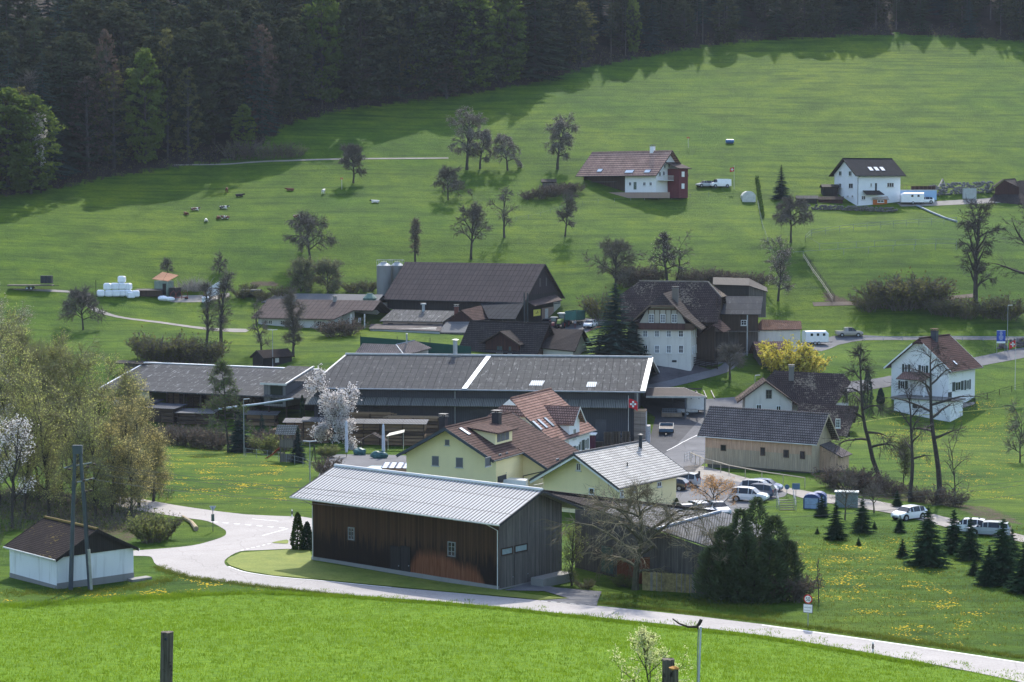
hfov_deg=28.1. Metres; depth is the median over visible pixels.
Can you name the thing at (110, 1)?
forest tree
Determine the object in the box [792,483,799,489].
road sign
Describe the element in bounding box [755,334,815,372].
shrub
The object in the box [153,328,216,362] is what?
hedge bush
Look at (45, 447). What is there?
willow tree
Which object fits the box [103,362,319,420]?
lumber shed
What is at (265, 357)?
wooden hut
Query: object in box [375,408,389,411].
window
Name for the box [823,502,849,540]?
fir tree
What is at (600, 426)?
door
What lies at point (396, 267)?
silo
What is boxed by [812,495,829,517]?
fir tree
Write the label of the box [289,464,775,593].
wooden barn
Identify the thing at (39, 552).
transformer house
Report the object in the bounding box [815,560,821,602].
sapling
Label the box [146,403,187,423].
lumber stack
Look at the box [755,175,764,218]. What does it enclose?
clipped hedge
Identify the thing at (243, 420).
street lamp
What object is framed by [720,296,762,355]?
cart shed
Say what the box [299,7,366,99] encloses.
forest tree
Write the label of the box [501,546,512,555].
window
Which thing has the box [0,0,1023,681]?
ground
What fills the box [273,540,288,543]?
lawn
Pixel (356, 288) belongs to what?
verge bush
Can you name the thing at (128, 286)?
silage bale
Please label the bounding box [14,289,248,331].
path
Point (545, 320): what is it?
parked car
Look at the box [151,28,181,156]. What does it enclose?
forest tree
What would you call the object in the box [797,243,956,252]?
paddock fence
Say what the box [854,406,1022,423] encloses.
yellow tape
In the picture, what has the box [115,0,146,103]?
spruce tree
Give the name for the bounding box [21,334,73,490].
willow tree
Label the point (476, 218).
apple tree
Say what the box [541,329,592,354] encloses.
chalet annexe
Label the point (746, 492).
parked car
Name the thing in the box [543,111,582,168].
pear tree
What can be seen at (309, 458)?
street lamp
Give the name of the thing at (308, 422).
lumber stack
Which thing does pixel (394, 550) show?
door
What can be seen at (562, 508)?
power line
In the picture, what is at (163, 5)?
forest tree
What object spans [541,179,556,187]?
garden shed
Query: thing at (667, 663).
fence post
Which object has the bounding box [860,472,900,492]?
stream bush
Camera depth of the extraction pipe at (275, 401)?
319.35 m
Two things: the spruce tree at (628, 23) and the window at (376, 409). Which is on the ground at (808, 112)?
the spruce tree at (628, 23)
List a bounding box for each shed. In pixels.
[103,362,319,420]
[261,293,387,314]
[305,339,659,443]
[369,303,453,333]
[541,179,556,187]
[713,277,767,316]
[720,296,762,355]
[749,341,788,364]
[758,319,801,351]
[797,403,858,436]
[819,184,839,195]
[900,185,936,199]
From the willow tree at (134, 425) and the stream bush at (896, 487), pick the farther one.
the stream bush at (896, 487)
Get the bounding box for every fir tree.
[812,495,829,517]
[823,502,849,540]
[849,498,877,533]
[891,491,903,506]
[892,515,906,532]
[895,539,909,558]
[902,505,953,568]
[940,509,966,555]
[954,517,985,561]
[966,558,978,575]
[972,545,1004,586]
[974,519,1020,585]
[1001,542,1023,594]
[1006,529,1021,566]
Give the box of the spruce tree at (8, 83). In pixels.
[0,45,38,179]
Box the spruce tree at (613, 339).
[583,283,646,355]
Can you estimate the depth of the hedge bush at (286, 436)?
295.00 m
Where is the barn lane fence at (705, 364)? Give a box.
[694,357,717,368]
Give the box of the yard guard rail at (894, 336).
[864,336,962,340]
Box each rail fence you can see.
[803,254,832,300]
[805,253,834,296]
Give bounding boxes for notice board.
[996,330,1005,352]
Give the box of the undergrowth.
[0,19,1023,195]
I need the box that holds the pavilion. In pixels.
[355,333,431,353]
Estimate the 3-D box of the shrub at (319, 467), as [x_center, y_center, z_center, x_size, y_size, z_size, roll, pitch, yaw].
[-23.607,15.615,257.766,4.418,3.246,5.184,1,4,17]
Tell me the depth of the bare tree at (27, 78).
485.15 m
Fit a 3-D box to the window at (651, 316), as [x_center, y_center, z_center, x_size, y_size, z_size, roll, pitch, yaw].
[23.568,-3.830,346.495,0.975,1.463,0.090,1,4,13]
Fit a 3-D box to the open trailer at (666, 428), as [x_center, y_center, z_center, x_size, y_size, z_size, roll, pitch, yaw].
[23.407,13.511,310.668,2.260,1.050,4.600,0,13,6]
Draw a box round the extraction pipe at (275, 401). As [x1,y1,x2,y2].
[218,398,292,409]
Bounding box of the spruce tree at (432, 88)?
[405,0,462,94]
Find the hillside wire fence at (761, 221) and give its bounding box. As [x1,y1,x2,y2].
[758,203,770,246]
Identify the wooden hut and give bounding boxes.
[250,348,294,366]
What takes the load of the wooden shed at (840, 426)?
on the ground at (808, 112)
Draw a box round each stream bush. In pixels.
[808,466,856,487]
[821,464,880,489]
[836,469,889,491]
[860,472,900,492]
[875,478,909,496]
[899,487,928,501]
[911,482,961,505]
[936,491,969,506]
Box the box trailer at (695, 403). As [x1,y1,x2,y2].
[686,398,703,411]
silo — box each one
[363,293,376,299]
[376,260,390,294]
[390,260,402,283]
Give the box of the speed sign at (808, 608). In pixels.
[803,595,812,616]
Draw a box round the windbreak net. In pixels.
[360,335,470,353]
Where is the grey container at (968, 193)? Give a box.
[962,188,976,198]
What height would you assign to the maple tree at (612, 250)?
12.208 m
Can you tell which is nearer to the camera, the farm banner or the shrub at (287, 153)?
the farm banner
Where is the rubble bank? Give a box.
[929,181,994,195]
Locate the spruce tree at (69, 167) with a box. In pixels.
[5,53,80,179]
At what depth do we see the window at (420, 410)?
307.65 m
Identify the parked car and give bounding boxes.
[541,318,550,322]
[583,319,597,327]
[672,502,692,506]
[676,477,689,490]
[681,472,700,486]
[688,500,714,509]
[695,181,712,186]
[703,499,731,514]
[729,486,769,502]
[739,479,778,491]
[749,483,775,496]
[754,478,782,489]
[891,504,927,520]
[920,197,934,203]
[949,517,985,530]
[967,520,1011,535]
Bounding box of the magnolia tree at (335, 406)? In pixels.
[303,363,361,449]
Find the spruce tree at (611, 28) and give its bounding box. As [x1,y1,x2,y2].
[608,2,614,60]
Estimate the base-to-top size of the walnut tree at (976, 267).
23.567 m
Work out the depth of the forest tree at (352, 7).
537.04 m
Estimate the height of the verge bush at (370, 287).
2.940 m
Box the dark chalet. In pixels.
[460,320,553,354]
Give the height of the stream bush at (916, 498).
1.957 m
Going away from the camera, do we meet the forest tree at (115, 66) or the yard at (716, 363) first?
the yard at (716, 363)
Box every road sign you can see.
[210,506,215,520]
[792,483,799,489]
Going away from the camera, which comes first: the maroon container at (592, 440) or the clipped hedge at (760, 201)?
the maroon container at (592, 440)
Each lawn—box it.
[227,549,563,599]
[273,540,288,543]
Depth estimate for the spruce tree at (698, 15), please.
620.60 m
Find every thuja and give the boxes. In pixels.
[290,512,305,549]
[299,395,304,417]
[300,521,311,549]
[862,372,873,403]
[876,388,884,403]
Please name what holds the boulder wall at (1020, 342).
on the ground at (808, 112)
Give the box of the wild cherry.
[32,112,46,192]
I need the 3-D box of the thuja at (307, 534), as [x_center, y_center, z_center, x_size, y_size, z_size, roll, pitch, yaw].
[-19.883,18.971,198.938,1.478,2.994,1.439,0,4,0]
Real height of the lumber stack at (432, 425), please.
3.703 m
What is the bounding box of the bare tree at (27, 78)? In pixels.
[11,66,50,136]
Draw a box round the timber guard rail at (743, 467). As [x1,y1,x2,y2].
[691,452,804,487]
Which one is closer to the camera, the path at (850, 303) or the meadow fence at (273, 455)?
the meadow fence at (273, 455)
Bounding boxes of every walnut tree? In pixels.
[533,474,724,590]
[953,197,1007,301]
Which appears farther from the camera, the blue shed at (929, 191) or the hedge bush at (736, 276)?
the blue shed at (929, 191)
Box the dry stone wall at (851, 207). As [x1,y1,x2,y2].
[805,204,897,211]
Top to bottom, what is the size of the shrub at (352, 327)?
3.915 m
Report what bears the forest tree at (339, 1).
on the ground at (808, 112)
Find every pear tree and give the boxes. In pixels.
[445,105,491,169]
[465,129,493,168]
[486,133,523,170]
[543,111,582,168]
[645,231,690,280]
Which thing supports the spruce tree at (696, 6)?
on the ground at (808, 112)
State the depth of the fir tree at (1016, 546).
191.64 m
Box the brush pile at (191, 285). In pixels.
[172,273,222,291]
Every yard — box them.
[170,293,228,301]
[548,317,607,331]
[641,393,707,453]
[695,352,748,365]
[897,198,999,205]
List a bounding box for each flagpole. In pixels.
[628,395,637,430]
[1009,340,1015,377]
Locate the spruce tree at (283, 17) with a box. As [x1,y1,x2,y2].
[263,0,314,109]
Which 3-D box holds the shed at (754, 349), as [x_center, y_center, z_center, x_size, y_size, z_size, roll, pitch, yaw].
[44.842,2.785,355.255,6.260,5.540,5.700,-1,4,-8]
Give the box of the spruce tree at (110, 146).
[73,42,128,162]
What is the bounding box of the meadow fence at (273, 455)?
[245,448,311,464]
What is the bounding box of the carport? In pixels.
[645,387,714,418]
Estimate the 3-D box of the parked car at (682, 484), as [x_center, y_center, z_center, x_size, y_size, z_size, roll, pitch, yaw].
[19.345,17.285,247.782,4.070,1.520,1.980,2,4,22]
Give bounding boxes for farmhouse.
[575,145,691,197]
[619,280,730,370]
[735,364,850,410]
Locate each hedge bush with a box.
[125,325,186,361]
[140,422,177,441]
[143,333,190,362]
[145,423,190,443]
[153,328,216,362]
[155,422,205,445]
[171,424,211,447]
[175,333,221,363]
[180,333,231,363]
[186,424,233,448]
[194,429,233,450]
[228,434,263,451]
[247,422,306,443]
[264,434,308,450]
[607,266,653,287]
[620,263,658,279]
[641,266,671,280]
[671,268,699,280]
[688,266,727,284]
[704,270,741,283]
[719,268,757,279]
[740,271,774,285]
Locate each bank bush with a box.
[846,288,885,311]
[847,275,907,309]
[864,269,946,310]
[866,266,949,309]
[886,270,959,308]
[919,296,949,314]
[929,293,966,316]
[952,299,985,319]
[964,289,1016,318]
[986,293,1023,320]
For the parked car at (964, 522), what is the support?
on the gravel path at (888, 508)
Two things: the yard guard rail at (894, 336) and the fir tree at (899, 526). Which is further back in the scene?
the yard guard rail at (894, 336)
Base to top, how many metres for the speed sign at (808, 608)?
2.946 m
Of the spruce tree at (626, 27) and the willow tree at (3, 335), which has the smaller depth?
the willow tree at (3, 335)
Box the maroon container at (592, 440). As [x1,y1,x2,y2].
[590,432,596,448]
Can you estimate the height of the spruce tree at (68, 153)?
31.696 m
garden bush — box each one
[520,190,535,199]
[531,187,557,198]
[539,182,565,196]
[553,182,579,192]
[564,182,587,192]
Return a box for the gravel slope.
[647,365,710,384]
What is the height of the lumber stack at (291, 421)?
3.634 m
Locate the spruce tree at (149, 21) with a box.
[142,13,164,110]
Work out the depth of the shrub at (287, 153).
495.67 m
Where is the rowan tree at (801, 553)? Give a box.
[788,539,803,575]
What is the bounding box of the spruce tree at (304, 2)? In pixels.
[291,0,336,84]
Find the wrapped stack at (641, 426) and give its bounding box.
[634,409,650,442]
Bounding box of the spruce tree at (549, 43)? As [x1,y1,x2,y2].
[518,0,571,66]
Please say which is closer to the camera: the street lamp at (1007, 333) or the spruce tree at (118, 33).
the street lamp at (1007, 333)
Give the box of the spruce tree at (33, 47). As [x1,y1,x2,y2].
[22,10,48,139]
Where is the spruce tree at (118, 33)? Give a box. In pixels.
[99,1,131,98]
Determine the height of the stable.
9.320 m
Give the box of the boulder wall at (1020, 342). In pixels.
[997,337,1023,348]
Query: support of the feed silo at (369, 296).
on the ground at (808, 112)
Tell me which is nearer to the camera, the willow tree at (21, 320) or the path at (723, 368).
the willow tree at (21, 320)
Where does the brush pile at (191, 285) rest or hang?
on the ground at (808, 112)
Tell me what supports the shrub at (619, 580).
on the ground at (808, 112)
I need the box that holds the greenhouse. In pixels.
[741,191,755,201]
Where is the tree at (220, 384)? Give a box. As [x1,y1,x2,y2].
[194,354,251,451]
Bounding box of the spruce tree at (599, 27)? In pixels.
[582,0,616,36]
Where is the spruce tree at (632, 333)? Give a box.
[618,318,651,355]
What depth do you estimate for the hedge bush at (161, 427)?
305.50 m
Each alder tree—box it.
[247,298,273,349]
[278,287,308,354]
[822,340,907,482]
[874,341,993,491]
[887,372,937,501]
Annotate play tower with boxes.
[265,425,315,463]
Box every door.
[390,545,399,569]
[400,545,409,571]
[498,472,506,482]
[501,554,513,587]
[514,551,528,584]
[595,420,605,443]
[601,545,612,573]
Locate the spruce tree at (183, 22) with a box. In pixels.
[162,12,204,126]
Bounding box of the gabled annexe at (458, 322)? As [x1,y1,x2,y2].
[440,304,487,334]
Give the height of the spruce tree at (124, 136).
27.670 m
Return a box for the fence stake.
[697,626,701,681]
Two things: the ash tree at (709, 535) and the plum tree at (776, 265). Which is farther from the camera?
the plum tree at (776, 265)
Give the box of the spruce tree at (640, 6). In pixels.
[629,0,647,39]
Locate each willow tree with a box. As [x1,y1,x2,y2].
[0,291,35,470]
[0,297,41,502]
[0,342,26,506]
[0,352,18,472]
[0,356,19,494]
[1,322,59,501]
[2,320,50,484]
[2,376,76,516]
[11,364,68,516]
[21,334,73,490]
[33,335,105,491]
[41,328,90,482]
[42,393,105,508]
[54,354,102,470]
[63,393,127,518]
[66,349,123,494]
[92,417,138,515]
[95,376,151,502]
[97,361,153,479]
[104,431,156,515]
[113,388,166,507]
[139,425,175,501]
[283,255,316,292]
[309,257,344,292]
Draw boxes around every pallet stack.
[596,441,603,447]
[603,432,611,446]
[612,431,620,444]
[622,431,629,442]
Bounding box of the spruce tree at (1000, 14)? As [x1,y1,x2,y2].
[996,0,1005,35]
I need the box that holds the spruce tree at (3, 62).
[0,22,26,139]
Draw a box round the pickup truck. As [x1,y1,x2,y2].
[835,327,862,336]
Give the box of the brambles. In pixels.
[0,482,175,547]
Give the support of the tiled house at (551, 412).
on the ground at (808, 112)
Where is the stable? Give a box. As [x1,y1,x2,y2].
[251,295,390,327]
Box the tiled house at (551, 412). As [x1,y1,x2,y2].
[486,388,596,450]
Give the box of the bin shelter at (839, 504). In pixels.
[834,490,858,507]
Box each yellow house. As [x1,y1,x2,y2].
[396,410,578,487]
[529,434,689,513]
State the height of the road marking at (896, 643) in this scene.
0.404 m
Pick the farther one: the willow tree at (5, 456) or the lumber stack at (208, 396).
the lumber stack at (208, 396)
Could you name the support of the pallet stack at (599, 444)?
on the ground at (808, 112)
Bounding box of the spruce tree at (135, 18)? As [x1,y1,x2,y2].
[118,1,147,54]
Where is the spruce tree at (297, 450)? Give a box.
[290,426,307,463]
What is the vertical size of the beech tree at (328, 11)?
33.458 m
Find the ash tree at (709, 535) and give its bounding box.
[667,520,765,593]
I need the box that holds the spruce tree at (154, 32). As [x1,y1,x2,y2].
[119,7,181,127]
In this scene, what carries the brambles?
on the ground at (808, 112)
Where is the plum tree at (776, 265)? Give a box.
[758,235,794,300]
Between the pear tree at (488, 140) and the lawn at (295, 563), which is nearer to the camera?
the lawn at (295, 563)
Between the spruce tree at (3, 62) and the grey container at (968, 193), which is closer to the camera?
the grey container at (968, 193)
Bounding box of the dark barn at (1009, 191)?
[989,178,1023,204]
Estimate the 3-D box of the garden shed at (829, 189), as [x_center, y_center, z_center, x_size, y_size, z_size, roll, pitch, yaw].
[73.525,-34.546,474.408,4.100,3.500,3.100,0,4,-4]
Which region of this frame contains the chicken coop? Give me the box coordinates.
[795,195,817,203]
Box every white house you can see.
[829,158,905,205]
[883,328,983,421]
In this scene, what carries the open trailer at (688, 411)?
on the yard at (663, 442)
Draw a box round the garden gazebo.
[358,432,387,451]
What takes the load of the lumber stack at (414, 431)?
on the ground at (808, 112)
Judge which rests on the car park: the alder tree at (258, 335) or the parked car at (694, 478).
the parked car at (694, 478)
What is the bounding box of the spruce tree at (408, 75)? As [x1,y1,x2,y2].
[392,0,431,83]
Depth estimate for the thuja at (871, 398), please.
341.48 m
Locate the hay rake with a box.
[170,290,187,298]
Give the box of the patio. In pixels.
[318,454,405,475]
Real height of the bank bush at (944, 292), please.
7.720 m
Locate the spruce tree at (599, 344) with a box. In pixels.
[592,334,605,354]
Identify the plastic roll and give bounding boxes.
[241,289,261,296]
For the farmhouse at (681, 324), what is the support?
on the ground at (808, 112)
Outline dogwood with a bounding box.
[556,520,590,585]
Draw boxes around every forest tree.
[0,0,48,64]
[0,31,37,145]
[19,50,91,138]
[35,31,114,140]
[49,0,127,114]
[50,0,114,46]
[50,60,121,162]
[86,0,151,63]
[87,1,159,119]
[89,28,121,165]
[119,34,191,150]
[127,0,172,49]
[141,11,197,70]
[146,27,230,148]
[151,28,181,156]
[155,4,203,106]
[156,0,188,23]
[171,67,204,160]
[179,21,251,143]
[189,0,264,81]
[200,10,264,112]
[220,9,279,94]
[230,12,297,115]
[237,0,272,72]
[243,24,278,136]
[244,0,317,94]
[258,0,309,82]
[263,17,320,120]
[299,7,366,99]
[317,0,400,104]
[322,0,365,64]
[333,0,398,84]
[352,0,415,82]
[375,0,453,91]
[419,0,487,92]
[431,0,504,77]
[454,0,514,83]
[498,0,547,70]
[518,0,565,31]
[550,0,594,42]
[559,5,595,63]
[563,1,599,65]
[601,0,642,50]
[625,0,660,18]
[858,0,892,23]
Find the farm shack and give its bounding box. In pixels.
[152,272,180,295]
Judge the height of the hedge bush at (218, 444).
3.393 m
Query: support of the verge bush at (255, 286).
on the ground at (808, 112)
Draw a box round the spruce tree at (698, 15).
[690,0,718,25]
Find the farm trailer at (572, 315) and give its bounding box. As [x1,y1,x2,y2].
[565,310,584,324]
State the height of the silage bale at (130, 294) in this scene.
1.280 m
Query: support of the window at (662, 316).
in the farmhouse at (681, 324)
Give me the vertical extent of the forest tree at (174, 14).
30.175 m
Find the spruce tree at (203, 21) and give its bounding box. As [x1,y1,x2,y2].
[189,0,224,100]
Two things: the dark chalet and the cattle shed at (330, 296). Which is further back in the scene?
the cattle shed at (330, 296)
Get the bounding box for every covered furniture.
[353,447,365,454]
[370,450,387,458]
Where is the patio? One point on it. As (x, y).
(359, 460)
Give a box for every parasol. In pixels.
[345,420,347,456]
[382,424,384,451]
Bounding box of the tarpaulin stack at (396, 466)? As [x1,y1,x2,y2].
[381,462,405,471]
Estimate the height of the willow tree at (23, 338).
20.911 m
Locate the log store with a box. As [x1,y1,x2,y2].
[817,196,843,203]
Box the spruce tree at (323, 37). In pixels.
[302,1,343,80]
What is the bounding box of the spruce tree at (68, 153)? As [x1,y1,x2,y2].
[37,40,103,172]
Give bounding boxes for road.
[118,497,1023,681]
[665,417,704,471]
[706,347,1023,409]
[800,335,1023,350]
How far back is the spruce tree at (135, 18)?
535.06 m
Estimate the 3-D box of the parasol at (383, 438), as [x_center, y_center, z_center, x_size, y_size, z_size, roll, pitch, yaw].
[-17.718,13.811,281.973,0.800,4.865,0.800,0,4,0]
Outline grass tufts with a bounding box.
[0,524,1023,681]
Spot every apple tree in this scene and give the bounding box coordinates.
[56,285,107,329]
[281,209,339,258]
[336,141,366,182]
[430,164,473,199]
[450,198,493,259]
[486,185,518,237]
[556,189,579,235]
[666,230,695,280]
[715,340,748,379]
[770,190,816,242]
[826,466,861,519]
[855,479,890,512]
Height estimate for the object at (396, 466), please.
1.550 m
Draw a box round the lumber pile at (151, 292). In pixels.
[136,289,162,295]
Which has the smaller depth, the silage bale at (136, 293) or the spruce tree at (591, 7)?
the silage bale at (136, 293)
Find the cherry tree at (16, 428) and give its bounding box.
[0,413,38,527]
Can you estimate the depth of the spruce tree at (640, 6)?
605.86 m
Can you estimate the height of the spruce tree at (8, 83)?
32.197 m
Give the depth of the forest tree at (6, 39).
489.62 m
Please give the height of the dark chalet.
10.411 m
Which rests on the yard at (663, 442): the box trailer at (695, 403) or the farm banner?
the box trailer at (695, 403)
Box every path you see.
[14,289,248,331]
[174,157,448,165]
[647,362,735,386]
[684,465,1023,541]
[812,294,972,305]
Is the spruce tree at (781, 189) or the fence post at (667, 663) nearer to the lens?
the fence post at (667, 663)
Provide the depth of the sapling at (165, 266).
413.44 m
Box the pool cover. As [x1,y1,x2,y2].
[368,466,381,468]
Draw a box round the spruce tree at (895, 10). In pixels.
[892,0,899,29]
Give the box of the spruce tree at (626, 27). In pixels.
[621,1,629,55]
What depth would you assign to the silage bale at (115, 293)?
399.38 m
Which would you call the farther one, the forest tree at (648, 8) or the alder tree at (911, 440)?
the forest tree at (648, 8)
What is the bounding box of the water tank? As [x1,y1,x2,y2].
[725,139,733,143]
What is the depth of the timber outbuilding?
266.65 m
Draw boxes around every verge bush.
[230,284,251,298]
[238,282,259,288]
[251,288,273,301]
[264,281,299,296]
[339,279,364,292]
[353,279,376,291]
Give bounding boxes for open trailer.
[659,423,673,434]
[678,409,703,415]
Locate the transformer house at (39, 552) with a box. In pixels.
[3,516,151,588]
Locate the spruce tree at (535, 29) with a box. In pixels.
[509,0,569,80]
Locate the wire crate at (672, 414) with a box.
[662,408,681,416]
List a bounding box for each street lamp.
[243,398,249,454]
[268,329,276,366]
[303,440,316,481]
[1007,305,1009,350]
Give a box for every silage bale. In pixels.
[97,290,104,296]
[103,283,110,289]
[104,290,111,296]
[111,283,118,289]
[112,290,118,296]
[118,276,125,282]
[118,283,125,288]
[119,290,124,295]
[124,283,131,289]
[127,292,134,297]
[132,290,139,296]
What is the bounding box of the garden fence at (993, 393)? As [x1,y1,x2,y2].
[963,383,1023,403]
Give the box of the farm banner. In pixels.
[533,309,540,315]
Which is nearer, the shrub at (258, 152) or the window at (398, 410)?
the window at (398, 410)
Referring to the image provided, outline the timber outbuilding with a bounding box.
[697,406,851,472]
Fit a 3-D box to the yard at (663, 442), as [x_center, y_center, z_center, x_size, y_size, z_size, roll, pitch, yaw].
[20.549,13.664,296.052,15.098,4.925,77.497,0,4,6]
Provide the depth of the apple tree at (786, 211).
430.40 m
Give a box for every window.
[346,527,355,541]
[353,407,367,411]
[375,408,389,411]
[396,408,411,413]
[418,408,432,414]
[431,456,439,466]
[446,541,456,557]
[455,457,463,468]
[470,409,484,414]
[485,456,491,467]
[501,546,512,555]
[514,543,527,552]
[575,463,581,471]
[642,330,647,337]
[648,314,653,322]
[654,330,659,337]
[654,345,659,353]
[657,481,662,487]
[660,314,665,322]
[666,330,671,337]
[666,345,671,353]
[671,314,676,322]
[678,330,683,337]
[678,345,683,353]
[721,445,725,450]
[740,320,746,325]
[760,447,764,455]
[766,390,772,399]
[783,450,788,457]
[800,451,804,458]
[835,419,840,428]
[886,183,894,187]
[900,381,904,389]
[921,365,925,372]
[955,381,961,391]
[966,380,969,389]
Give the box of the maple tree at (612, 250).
[582,235,647,290]
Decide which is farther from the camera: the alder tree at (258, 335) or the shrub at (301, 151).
the shrub at (301, 151)
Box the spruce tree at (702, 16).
[697,0,707,42]
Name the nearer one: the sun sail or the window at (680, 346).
the sun sail
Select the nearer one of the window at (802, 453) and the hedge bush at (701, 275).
the window at (802, 453)
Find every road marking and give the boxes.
[228,566,383,586]
[764,625,1023,662]
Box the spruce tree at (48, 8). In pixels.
[38,0,64,44]
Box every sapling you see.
[158,258,174,273]
[210,249,229,273]
[608,624,695,681]
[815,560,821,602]
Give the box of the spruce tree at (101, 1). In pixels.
[96,0,117,62]
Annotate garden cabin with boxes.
[872,196,888,204]
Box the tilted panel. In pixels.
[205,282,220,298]
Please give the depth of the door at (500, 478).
237.70 m
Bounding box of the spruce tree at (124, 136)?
[116,38,166,149]
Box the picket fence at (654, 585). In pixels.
[642,571,695,592]
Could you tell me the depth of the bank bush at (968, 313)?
395.43 m
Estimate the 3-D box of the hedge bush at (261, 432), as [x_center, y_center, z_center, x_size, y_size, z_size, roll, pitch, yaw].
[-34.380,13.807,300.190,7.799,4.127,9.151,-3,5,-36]
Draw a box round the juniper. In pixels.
[687,495,810,605]
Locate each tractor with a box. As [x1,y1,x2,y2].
[549,317,559,328]
[553,312,569,327]
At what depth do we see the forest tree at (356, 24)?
549.28 m
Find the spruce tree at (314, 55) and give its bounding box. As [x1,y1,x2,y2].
[294,0,330,99]
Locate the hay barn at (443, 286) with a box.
[382,262,564,321]
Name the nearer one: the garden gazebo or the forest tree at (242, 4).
the garden gazebo
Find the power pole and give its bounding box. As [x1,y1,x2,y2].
[64,445,95,589]
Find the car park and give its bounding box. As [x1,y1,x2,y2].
[676,478,786,514]
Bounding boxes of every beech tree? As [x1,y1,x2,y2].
[0,86,46,194]
[0,94,68,193]
[119,47,170,165]
[229,104,257,149]
[296,0,347,108]
[406,6,441,92]
[439,0,504,91]
[487,0,529,84]
[624,0,642,53]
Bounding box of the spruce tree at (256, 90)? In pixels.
[231,14,281,134]
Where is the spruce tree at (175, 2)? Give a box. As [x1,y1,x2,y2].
[170,0,181,5]
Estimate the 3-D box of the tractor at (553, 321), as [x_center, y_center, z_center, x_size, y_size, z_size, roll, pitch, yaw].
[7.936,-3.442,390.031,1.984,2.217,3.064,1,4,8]
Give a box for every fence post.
[160,631,173,681]
[662,658,674,681]
[669,666,678,681]
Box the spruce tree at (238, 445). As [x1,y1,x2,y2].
[226,403,252,452]
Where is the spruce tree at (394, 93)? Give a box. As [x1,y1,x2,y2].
[356,0,411,98]
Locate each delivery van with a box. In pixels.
[503,478,527,485]
[710,179,731,187]
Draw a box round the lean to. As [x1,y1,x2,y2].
[481,303,523,321]
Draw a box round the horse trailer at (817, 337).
[802,330,828,344]
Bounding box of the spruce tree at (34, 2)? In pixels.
[31,0,41,22]
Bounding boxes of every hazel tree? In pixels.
[935,416,978,497]
[1001,397,1023,462]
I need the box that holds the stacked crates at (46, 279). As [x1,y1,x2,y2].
[40,276,52,282]
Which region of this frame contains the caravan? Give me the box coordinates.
[895,193,923,203]
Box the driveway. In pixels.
[506,583,601,605]
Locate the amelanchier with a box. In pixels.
[687,474,737,507]
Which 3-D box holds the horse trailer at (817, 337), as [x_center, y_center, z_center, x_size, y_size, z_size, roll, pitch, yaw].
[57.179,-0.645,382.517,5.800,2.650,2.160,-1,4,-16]
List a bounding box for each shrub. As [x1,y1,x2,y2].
[125,511,175,543]
[143,508,185,539]
[214,140,255,159]
[231,140,261,158]
[241,139,275,158]
[245,433,282,453]
[256,142,286,158]
[273,140,300,157]
[283,141,307,157]
[307,452,342,474]
[310,319,352,336]
[315,444,340,457]
[323,315,368,334]
[572,578,596,589]
[576,286,619,320]
[607,574,632,586]
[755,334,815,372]
[768,569,825,602]
[790,348,836,372]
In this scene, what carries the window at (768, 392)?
in the old farmhouse at (790, 389)
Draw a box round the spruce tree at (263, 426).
[255,414,266,437]
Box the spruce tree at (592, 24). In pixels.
[590,6,596,50]
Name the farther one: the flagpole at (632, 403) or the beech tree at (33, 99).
the beech tree at (33, 99)
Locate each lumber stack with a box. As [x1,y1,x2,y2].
[122,398,164,414]
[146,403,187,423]
[168,393,182,403]
[175,408,218,425]
[186,394,204,407]
[205,395,222,411]
[223,396,242,412]
[241,396,260,411]
[244,410,280,426]
[282,418,304,440]
[300,417,330,443]
[345,419,380,444]
[347,412,396,418]
[378,419,428,446]
[383,415,438,437]
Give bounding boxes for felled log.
[181,515,198,530]
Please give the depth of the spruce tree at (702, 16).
606.71 m
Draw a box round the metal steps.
[776,489,795,509]
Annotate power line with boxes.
[71,469,1019,520]
[93,467,1020,508]
[94,479,300,500]
[96,464,1017,502]
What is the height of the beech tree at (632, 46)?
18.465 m
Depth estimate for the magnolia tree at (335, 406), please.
295.07 m
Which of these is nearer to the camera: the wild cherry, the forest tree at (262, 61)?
the wild cherry
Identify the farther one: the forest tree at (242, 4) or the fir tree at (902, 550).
the forest tree at (242, 4)
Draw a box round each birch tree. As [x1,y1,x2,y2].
[197,280,218,344]
[210,268,236,342]
[408,217,421,261]
[892,432,917,485]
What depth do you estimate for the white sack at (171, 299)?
401.47 m
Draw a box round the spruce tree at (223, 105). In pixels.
[209,2,271,129]
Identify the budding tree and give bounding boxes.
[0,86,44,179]
[66,76,109,171]
[89,70,138,168]
[109,55,140,138]
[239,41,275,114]
[485,0,517,79]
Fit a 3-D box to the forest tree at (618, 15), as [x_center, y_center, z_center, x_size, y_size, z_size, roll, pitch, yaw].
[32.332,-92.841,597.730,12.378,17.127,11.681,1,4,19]
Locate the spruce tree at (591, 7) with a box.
[575,0,605,22]
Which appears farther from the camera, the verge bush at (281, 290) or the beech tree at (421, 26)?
the beech tree at (421, 26)
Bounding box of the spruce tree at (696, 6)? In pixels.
[694,1,700,33]
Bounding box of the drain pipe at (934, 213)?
[916,205,957,221]
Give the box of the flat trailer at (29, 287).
[7,284,58,289]
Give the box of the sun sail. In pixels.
[386,430,404,449]
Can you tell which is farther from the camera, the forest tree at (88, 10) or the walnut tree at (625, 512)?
the forest tree at (88, 10)
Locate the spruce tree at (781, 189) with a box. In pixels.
[770,165,789,198]
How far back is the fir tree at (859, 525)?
212.93 m
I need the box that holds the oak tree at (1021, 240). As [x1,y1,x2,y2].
[983,198,1023,278]
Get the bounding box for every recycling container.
[803,492,820,508]
[814,491,826,503]
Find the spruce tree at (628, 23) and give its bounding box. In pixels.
[607,2,646,36]
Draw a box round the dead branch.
[673,619,702,629]
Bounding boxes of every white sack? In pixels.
[158,295,167,300]
[166,297,174,300]
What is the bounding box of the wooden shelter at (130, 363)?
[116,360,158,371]

